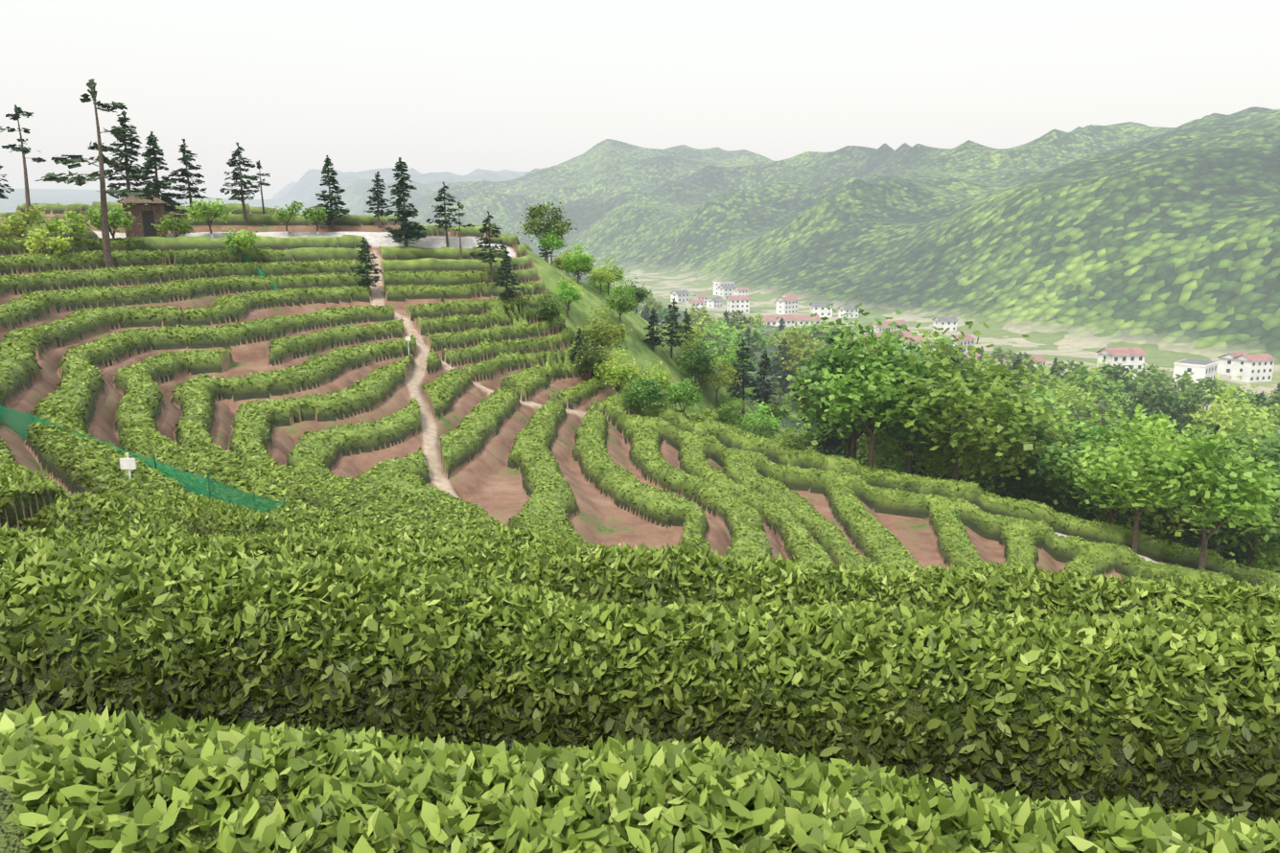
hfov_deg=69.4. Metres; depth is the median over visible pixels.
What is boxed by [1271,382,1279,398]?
forest tree
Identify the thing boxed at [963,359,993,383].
forest tree
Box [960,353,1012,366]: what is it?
house
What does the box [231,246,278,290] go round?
net fence top
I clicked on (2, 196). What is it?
conifer
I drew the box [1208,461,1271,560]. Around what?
forest tree
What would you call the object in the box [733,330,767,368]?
forest tree
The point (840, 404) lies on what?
tree
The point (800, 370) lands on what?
tree
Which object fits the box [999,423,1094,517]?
forest tree
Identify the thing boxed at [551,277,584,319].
forest tree
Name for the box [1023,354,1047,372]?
house
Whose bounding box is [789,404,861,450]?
forest tree
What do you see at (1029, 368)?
forest tree
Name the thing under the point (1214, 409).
tree
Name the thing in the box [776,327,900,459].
forest tree
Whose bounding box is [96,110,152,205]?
conifer
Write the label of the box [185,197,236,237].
young tree
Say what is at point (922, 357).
forest tree
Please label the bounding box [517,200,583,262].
forest tree
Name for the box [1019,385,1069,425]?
forest tree
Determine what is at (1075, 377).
forest tree
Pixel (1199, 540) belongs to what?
forest tree
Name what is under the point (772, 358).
forest tree
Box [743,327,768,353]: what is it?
forest tree
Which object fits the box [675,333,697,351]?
forest tree
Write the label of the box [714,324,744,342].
forest tree
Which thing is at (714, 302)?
house
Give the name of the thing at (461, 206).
conifer
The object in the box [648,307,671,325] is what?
forest tree
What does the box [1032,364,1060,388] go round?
forest tree
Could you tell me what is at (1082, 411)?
tree
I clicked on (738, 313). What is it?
forest tree
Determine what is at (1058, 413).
tree
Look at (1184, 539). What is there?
forest tree
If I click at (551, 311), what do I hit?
tree
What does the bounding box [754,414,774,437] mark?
forest tree
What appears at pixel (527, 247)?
forest tree
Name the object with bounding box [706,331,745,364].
forest tree
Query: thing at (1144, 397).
tree
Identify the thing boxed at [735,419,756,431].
forest tree
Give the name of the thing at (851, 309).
house
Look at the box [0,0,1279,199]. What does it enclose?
sky
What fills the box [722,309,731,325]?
forest tree
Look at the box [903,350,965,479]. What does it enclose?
forest tree
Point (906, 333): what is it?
house
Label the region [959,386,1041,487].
forest tree
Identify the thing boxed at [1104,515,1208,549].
forest tree
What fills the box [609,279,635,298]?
forest tree
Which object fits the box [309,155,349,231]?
conifer
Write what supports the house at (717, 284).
on the ground
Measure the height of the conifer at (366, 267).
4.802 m
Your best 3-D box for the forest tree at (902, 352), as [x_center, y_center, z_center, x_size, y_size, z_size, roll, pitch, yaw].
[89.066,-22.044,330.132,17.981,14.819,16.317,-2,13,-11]
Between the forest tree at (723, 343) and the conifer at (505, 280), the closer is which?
the conifer at (505, 280)
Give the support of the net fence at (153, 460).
on the ground
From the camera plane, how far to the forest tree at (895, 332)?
486.22 m
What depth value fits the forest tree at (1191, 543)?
74.76 m
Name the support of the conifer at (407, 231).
on the ground
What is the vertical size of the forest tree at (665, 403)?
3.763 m
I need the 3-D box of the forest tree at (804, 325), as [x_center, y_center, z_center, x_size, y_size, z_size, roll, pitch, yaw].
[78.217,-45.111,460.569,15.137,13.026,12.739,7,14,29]
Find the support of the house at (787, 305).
on the ground
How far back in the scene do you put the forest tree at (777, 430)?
97.73 m
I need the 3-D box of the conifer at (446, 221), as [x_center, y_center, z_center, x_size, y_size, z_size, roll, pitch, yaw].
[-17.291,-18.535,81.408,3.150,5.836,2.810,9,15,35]
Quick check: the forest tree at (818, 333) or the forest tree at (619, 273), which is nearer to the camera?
the forest tree at (619, 273)
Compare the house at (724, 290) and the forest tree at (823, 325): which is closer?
the forest tree at (823, 325)
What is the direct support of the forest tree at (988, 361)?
on the ground
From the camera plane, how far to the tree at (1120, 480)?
56.43 m
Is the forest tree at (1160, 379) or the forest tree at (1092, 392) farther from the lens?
the forest tree at (1160, 379)
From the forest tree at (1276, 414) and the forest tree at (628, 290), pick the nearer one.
the forest tree at (628, 290)
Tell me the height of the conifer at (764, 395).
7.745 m
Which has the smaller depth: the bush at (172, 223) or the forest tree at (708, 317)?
the bush at (172, 223)
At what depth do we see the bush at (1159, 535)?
67.76 m
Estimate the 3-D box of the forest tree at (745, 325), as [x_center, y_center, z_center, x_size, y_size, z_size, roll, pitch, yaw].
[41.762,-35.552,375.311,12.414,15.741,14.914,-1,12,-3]
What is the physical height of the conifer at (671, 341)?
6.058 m
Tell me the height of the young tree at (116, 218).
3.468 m
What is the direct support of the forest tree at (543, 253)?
on the ground
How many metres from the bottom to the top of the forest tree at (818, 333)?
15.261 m
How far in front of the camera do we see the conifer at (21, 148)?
73.11 m
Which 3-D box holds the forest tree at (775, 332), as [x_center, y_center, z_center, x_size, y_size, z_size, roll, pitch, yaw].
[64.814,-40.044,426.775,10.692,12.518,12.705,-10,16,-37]
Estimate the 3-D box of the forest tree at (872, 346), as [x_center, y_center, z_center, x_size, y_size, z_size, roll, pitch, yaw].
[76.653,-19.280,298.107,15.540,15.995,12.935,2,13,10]
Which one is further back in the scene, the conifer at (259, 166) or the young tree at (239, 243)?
the conifer at (259, 166)
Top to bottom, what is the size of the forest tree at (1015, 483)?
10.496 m
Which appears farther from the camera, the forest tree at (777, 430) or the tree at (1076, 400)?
the tree at (1076, 400)
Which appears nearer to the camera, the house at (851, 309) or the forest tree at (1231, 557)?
the forest tree at (1231, 557)
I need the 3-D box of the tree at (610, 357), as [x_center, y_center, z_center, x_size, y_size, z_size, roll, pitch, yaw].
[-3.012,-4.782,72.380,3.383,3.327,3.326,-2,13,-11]
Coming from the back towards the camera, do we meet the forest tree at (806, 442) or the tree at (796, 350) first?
the tree at (796, 350)
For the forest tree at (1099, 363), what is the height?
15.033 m
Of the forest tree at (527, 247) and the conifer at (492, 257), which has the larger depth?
the forest tree at (527, 247)
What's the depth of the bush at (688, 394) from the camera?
66.76 m
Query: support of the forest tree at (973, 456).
on the ground
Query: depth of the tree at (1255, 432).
168.46 m
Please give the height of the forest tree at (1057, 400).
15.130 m
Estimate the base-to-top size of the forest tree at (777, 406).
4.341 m
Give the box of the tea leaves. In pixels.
[0,231,1279,852]
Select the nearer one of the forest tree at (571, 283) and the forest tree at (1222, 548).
the forest tree at (1222, 548)
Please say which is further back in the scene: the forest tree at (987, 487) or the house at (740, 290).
the house at (740, 290)
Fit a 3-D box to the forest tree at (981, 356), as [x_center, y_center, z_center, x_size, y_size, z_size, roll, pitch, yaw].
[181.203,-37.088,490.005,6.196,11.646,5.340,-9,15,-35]
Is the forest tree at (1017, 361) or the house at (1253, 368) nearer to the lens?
the forest tree at (1017, 361)
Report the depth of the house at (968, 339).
549.59 m
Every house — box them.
[670,289,690,302]
[688,299,705,310]
[694,294,708,303]
[706,297,723,307]
[713,280,733,295]
[718,284,737,297]
[725,295,750,313]
[733,287,749,295]
[761,314,821,326]
[775,296,798,314]
[775,316,796,327]
[779,293,796,297]
[810,302,833,317]
[837,304,860,318]
[858,335,925,349]
[864,319,908,332]
[864,330,911,336]
[931,316,958,331]
[950,333,976,353]
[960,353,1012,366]
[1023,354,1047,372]
[1095,347,1146,378]
[1171,358,1218,392]
[1216,350,1247,375]
[1231,353,1277,382]
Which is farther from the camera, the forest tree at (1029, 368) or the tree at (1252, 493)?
the forest tree at (1029, 368)
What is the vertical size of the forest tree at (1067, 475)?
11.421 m
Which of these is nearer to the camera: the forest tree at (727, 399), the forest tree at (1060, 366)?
the forest tree at (727, 399)
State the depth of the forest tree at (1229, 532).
62.41 m
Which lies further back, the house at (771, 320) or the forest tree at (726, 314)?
the house at (771, 320)
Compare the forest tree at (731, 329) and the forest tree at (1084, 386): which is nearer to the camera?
the forest tree at (1084, 386)
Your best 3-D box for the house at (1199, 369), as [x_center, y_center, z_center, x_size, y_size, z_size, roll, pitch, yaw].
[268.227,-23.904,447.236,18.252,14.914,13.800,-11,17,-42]
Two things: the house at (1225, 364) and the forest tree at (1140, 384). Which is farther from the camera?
the house at (1225, 364)
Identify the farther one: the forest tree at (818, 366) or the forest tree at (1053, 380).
the forest tree at (1053, 380)
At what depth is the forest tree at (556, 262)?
98.97 m
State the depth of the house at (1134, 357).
480.53 m
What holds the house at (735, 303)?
on the ground
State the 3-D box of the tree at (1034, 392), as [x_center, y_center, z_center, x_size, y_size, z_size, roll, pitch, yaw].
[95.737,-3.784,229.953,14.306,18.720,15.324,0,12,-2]
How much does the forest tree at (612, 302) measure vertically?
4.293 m
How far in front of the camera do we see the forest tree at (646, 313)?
395.18 m
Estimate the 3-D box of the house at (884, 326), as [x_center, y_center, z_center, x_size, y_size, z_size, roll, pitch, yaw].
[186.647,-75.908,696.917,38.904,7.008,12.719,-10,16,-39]
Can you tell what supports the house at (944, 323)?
on the ground
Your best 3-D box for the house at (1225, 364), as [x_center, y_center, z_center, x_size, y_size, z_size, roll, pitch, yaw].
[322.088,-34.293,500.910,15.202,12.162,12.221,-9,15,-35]
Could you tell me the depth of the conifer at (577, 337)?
71.88 m
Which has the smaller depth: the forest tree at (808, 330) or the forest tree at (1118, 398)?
the forest tree at (1118, 398)
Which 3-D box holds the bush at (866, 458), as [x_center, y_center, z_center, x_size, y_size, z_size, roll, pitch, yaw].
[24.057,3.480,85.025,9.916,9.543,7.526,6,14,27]
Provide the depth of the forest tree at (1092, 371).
287.53 m
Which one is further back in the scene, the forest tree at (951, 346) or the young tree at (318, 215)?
the forest tree at (951, 346)
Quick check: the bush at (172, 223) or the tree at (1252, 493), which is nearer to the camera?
the tree at (1252, 493)
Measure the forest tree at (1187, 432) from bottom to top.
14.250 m
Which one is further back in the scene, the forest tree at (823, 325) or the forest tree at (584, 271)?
the forest tree at (823, 325)
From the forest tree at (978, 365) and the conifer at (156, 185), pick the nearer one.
the conifer at (156, 185)
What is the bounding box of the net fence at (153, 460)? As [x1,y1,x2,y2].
[0,405,285,512]
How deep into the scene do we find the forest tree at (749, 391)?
114.33 m
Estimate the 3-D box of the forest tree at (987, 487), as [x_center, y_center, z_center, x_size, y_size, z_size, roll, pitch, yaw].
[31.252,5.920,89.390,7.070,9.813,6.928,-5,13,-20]
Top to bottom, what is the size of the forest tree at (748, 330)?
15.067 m
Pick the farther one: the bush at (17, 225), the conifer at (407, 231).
the conifer at (407, 231)
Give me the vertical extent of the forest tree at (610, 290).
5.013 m
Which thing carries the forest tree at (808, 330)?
on the ground
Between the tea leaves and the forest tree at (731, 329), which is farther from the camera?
the forest tree at (731, 329)
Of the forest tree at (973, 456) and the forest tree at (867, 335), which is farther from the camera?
the forest tree at (867, 335)
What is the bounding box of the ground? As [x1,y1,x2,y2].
[0,106,1279,852]
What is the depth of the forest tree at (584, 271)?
96.92 m
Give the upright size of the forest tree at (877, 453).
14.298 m
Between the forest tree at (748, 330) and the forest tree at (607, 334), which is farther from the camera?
the forest tree at (748, 330)
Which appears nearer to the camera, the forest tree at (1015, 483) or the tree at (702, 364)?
the forest tree at (1015, 483)
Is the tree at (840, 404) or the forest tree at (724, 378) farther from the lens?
the forest tree at (724, 378)
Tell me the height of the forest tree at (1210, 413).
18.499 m
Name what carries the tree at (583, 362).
on the ground
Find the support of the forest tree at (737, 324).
on the ground
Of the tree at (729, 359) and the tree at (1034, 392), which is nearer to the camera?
the tree at (729, 359)
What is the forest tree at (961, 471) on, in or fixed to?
on the ground
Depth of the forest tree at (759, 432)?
76.26 m
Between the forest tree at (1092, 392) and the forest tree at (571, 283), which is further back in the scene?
the forest tree at (1092, 392)
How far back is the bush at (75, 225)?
65.00 m
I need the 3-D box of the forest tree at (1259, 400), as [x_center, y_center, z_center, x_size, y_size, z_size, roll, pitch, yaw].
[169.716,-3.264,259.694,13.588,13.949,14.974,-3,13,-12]
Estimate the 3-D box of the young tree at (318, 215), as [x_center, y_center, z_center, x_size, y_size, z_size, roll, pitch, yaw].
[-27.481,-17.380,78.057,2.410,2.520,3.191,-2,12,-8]
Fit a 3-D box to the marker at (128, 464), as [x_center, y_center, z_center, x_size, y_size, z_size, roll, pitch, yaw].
[-11.699,1.383,21.259,0.340,1.600,0.075,0,12,-2]
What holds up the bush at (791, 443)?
on the ground
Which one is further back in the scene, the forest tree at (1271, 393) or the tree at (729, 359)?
the forest tree at (1271, 393)
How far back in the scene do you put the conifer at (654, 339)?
88.42 m
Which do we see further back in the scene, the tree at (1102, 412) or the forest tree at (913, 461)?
the tree at (1102, 412)
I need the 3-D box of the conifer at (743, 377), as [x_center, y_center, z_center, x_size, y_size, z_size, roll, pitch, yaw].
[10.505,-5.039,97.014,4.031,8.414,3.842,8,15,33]
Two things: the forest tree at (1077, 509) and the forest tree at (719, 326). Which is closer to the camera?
the forest tree at (1077, 509)
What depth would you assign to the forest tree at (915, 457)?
79.93 m
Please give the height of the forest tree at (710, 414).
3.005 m
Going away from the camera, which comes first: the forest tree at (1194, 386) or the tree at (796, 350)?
the tree at (796, 350)
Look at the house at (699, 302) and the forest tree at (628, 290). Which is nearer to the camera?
the forest tree at (628, 290)
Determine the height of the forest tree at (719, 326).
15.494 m
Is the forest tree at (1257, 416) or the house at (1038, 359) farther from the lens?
the house at (1038, 359)
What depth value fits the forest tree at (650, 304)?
524.82 m
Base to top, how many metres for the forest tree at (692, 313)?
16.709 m
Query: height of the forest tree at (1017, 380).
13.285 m
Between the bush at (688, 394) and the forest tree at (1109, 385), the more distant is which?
the forest tree at (1109, 385)
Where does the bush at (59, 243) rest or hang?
on the ground
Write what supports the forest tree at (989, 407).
on the ground
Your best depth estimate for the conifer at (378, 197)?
82.68 m
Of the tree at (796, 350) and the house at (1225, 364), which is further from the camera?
the house at (1225, 364)
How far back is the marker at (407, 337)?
61.68 m
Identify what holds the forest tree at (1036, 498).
on the ground
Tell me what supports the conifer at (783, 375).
on the ground
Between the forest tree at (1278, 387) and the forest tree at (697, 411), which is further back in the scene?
the forest tree at (1278, 387)
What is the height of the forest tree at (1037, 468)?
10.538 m
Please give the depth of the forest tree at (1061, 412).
76.34 m
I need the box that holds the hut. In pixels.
[117,191,168,237]
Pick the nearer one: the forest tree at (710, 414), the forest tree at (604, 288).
the forest tree at (710, 414)
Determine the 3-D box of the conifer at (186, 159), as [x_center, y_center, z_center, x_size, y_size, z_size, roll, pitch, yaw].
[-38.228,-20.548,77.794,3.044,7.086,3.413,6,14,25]
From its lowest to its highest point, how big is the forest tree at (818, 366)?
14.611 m
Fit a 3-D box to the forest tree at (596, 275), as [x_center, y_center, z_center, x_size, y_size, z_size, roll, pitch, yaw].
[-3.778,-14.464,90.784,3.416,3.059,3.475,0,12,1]
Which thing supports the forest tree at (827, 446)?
on the ground
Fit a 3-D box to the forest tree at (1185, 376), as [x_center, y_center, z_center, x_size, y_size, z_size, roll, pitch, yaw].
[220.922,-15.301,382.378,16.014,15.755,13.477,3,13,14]
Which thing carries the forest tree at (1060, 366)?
on the ground
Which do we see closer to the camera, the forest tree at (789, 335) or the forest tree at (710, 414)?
the forest tree at (710, 414)
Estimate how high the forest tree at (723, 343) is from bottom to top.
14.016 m
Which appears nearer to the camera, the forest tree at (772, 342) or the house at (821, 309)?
the forest tree at (772, 342)
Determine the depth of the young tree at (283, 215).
76.56 m
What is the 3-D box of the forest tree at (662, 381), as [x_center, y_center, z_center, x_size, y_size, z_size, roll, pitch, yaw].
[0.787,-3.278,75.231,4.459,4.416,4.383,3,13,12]
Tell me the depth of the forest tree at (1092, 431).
75.37 m
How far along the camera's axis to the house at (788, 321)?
693.78 m
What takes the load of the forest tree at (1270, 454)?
on the ground
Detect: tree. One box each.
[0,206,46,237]
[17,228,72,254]
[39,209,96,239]
[84,204,140,238]
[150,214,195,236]
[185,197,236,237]
[219,227,259,263]
[267,200,303,235]
[300,205,329,234]
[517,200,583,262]
[523,242,533,252]
[532,287,565,323]
[535,228,567,264]
[536,237,555,260]
[548,248,576,274]
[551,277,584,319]
[553,275,586,310]
[558,241,596,284]
[560,244,597,279]
[568,332,610,379]
[570,305,632,358]
[584,264,616,294]
[585,345,623,373]
[588,277,613,294]
[590,256,628,296]
[593,348,644,393]
[595,279,618,296]
[599,282,642,325]
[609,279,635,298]
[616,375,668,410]
[623,274,652,314]
[625,358,676,394]
[639,296,662,314]
[642,304,651,322]
[643,378,686,407]
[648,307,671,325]
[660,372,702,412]
[662,315,709,346]
[673,329,721,389]
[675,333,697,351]
[683,303,711,323]
[686,401,710,417]
[687,355,742,404]
[688,330,709,352]
[691,341,703,350]
[693,312,729,334]
[696,331,721,362]
[700,407,718,419]
[703,319,730,341]
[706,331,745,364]
[707,320,744,333]
[709,340,757,364]
[710,339,763,389]
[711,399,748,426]
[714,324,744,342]
[716,390,745,410]
[721,309,751,325]
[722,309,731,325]
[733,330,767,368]
[734,321,755,333]
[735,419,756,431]
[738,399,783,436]
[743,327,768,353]
[744,387,757,401]
[745,326,757,361]
[746,312,767,327]
[746,417,770,438]
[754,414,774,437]
[757,350,787,385]
[763,395,791,420]
[766,410,785,423]
[767,331,789,352]
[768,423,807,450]
[770,326,789,342]
[770,418,781,436]
[773,320,826,407]
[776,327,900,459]
[777,317,785,344]
[778,326,797,341]
[779,294,932,460]
[781,360,814,383]
[782,430,824,453]
[786,319,938,466]
[789,323,812,331]
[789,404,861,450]
[794,327,847,457]
[796,322,821,343]
[799,328,832,346]
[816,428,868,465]
[817,320,834,338]
[822,320,846,333]
[836,309,977,474]
[856,352,990,475]
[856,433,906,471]
[858,329,883,349]
[859,317,1088,481]
[863,344,893,358]
[877,344,908,361]
[879,329,905,344]
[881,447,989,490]
[888,407,1019,487]
[891,447,938,477]
[902,381,1058,482]
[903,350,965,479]
[905,345,933,362]
[916,330,943,351]
[926,453,990,484]
[928,343,967,363]
[932,333,955,349]
[944,395,1103,495]
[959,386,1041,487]
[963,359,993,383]
[975,357,1000,372]
[977,347,984,361]
[977,411,1082,500]
[981,481,994,491]
[983,382,1105,504]
[985,372,1030,394]
[987,411,1095,517]
[990,347,1019,364]
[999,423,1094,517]
[1003,356,1049,385]
[1003,479,1086,512]
[1004,351,1035,366]
[1009,354,1023,394]
[1019,375,1075,409]
[1019,378,1051,405]
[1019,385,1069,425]
[1024,385,1065,407]
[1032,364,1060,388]
[1034,406,1078,433]
[1035,402,1179,523]
[1043,417,1117,520]
[1044,359,1088,381]
[1045,423,1106,517]
[1047,364,1059,377]
[1049,383,1101,418]
[1053,401,1118,445]
[1058,370,1096,418]
[1059,366,1128,418]
[1062,409,1223,553]
[1070,365,1115,381]
[1072,372,1106,404]
[1072,376,1107,401]
[1075,384,1134,431]
[1083,432,1236,536]
[1084,510,1194,541]
[1090,358,1121,372]
[1093,364,1143,393]
[1094,396,1229,517]
[1102,507,1189,541]
[1103,391,1134,415]
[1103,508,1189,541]
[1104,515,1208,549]
[1116,379,1229,441]
[1117,372,1144,400]
[1134,363,1170,392]
[1145,389,1179,409]
[1146,417,1279,569]
[1163,370,1197,393]
[1165,423,1248,550]
[1166,374,1279,442]
[1170,401,1279,458]
[1171,534,1212,550]
[1175,427,1279,570]
[1175,432,1279,562]
[1176,420,1266,547]
[1177,377,1227,409]
[1184,376,1240,410]
[1187,537,1277,572]
[1204,402,1234,418]
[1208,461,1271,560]
[1210,389,1269,416]
[1236,542,1279,573]
[1240,401,1279,429]
[1249,402,1279,429]
[1263,391,1279,410]
[1264,390,1275,402]
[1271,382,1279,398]
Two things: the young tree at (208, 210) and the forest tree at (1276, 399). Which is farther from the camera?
the forest tree at (1276, 399)
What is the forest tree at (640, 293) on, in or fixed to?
on the ground
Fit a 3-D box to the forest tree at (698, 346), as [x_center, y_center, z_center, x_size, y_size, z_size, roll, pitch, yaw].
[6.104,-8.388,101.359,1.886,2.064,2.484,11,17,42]
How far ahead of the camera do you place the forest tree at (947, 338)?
513.31 m
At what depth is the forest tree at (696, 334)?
112.22 m
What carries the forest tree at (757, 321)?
on the ground
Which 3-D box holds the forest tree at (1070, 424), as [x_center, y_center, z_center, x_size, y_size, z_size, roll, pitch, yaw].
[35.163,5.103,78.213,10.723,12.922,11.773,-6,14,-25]
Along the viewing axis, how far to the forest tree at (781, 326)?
453.16 m
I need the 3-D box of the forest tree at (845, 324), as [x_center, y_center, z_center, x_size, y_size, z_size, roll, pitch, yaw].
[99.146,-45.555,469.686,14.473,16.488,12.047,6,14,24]
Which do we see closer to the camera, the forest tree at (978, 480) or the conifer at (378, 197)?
the forest tree at (978, 480)
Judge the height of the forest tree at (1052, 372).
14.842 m
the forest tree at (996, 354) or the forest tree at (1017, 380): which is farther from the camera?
the forest tree at (996, 354)
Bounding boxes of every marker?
[119,452,136,478]
[405,334,410,354]
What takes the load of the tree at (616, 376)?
on the ground
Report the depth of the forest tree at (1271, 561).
66.17 m
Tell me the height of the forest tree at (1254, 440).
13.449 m
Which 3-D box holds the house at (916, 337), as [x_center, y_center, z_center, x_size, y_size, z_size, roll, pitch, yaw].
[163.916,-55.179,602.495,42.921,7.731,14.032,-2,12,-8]
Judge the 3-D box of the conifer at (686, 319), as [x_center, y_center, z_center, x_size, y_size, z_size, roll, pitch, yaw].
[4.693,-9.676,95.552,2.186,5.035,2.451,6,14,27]
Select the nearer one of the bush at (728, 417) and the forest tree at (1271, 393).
the bush at (728, 417)
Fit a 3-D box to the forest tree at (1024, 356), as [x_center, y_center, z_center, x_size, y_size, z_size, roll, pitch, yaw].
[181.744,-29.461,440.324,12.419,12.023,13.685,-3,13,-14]
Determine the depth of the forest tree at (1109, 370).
286.39 m
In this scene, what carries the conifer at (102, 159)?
on the ground
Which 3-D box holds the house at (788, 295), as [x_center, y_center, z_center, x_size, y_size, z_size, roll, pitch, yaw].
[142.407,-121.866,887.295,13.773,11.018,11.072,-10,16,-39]
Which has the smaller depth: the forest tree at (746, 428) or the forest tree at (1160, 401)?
the forest tree at (746, 428)
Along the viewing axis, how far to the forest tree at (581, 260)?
87.37 m
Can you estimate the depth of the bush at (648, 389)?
66.50 m
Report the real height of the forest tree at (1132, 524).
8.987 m
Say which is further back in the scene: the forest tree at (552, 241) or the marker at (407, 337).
the forest tree at (552, 241)
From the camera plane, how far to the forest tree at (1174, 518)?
65.67 m
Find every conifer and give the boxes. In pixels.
[0,104,46,211]
[0,164,14,198]
[35,78,159,268]
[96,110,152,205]
[133,131,189,214]
[163,139,207,209]
[219,141,264,222]
[250,160,270,214]
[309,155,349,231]
[353,236,384,286]
[362,171,392,228]
[381,157,429,246]
[425,182,463,247]
[451,200,474,259]
[468,210,508,283]
[492,247,521,299]
[570,327,590,368]
[642,307,665,352]
[659,298,689,359]
[675,308,695,350]
[725,338,759,417]
[748,349,779,414]
[768,337,797,402]
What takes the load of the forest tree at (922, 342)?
on the ground
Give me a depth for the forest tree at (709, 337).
338.24 m
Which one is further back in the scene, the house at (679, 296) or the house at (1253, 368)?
the house at (679, 296)
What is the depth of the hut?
71.84 m
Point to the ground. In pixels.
(1084, 244)
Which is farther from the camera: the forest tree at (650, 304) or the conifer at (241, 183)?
the forest tree at (650, 304)
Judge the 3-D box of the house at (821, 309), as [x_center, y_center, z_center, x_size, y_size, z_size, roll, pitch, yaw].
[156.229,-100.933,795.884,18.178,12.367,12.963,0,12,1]
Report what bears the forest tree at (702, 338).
on the ground
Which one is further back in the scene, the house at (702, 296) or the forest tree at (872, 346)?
the house at (702, 296)
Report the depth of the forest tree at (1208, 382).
279.29 m
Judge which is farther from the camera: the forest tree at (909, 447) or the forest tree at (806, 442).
the forest tree at (806, 442)
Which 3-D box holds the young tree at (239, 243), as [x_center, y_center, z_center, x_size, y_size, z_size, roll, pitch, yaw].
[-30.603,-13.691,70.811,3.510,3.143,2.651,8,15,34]
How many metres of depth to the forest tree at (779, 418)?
104.56 m

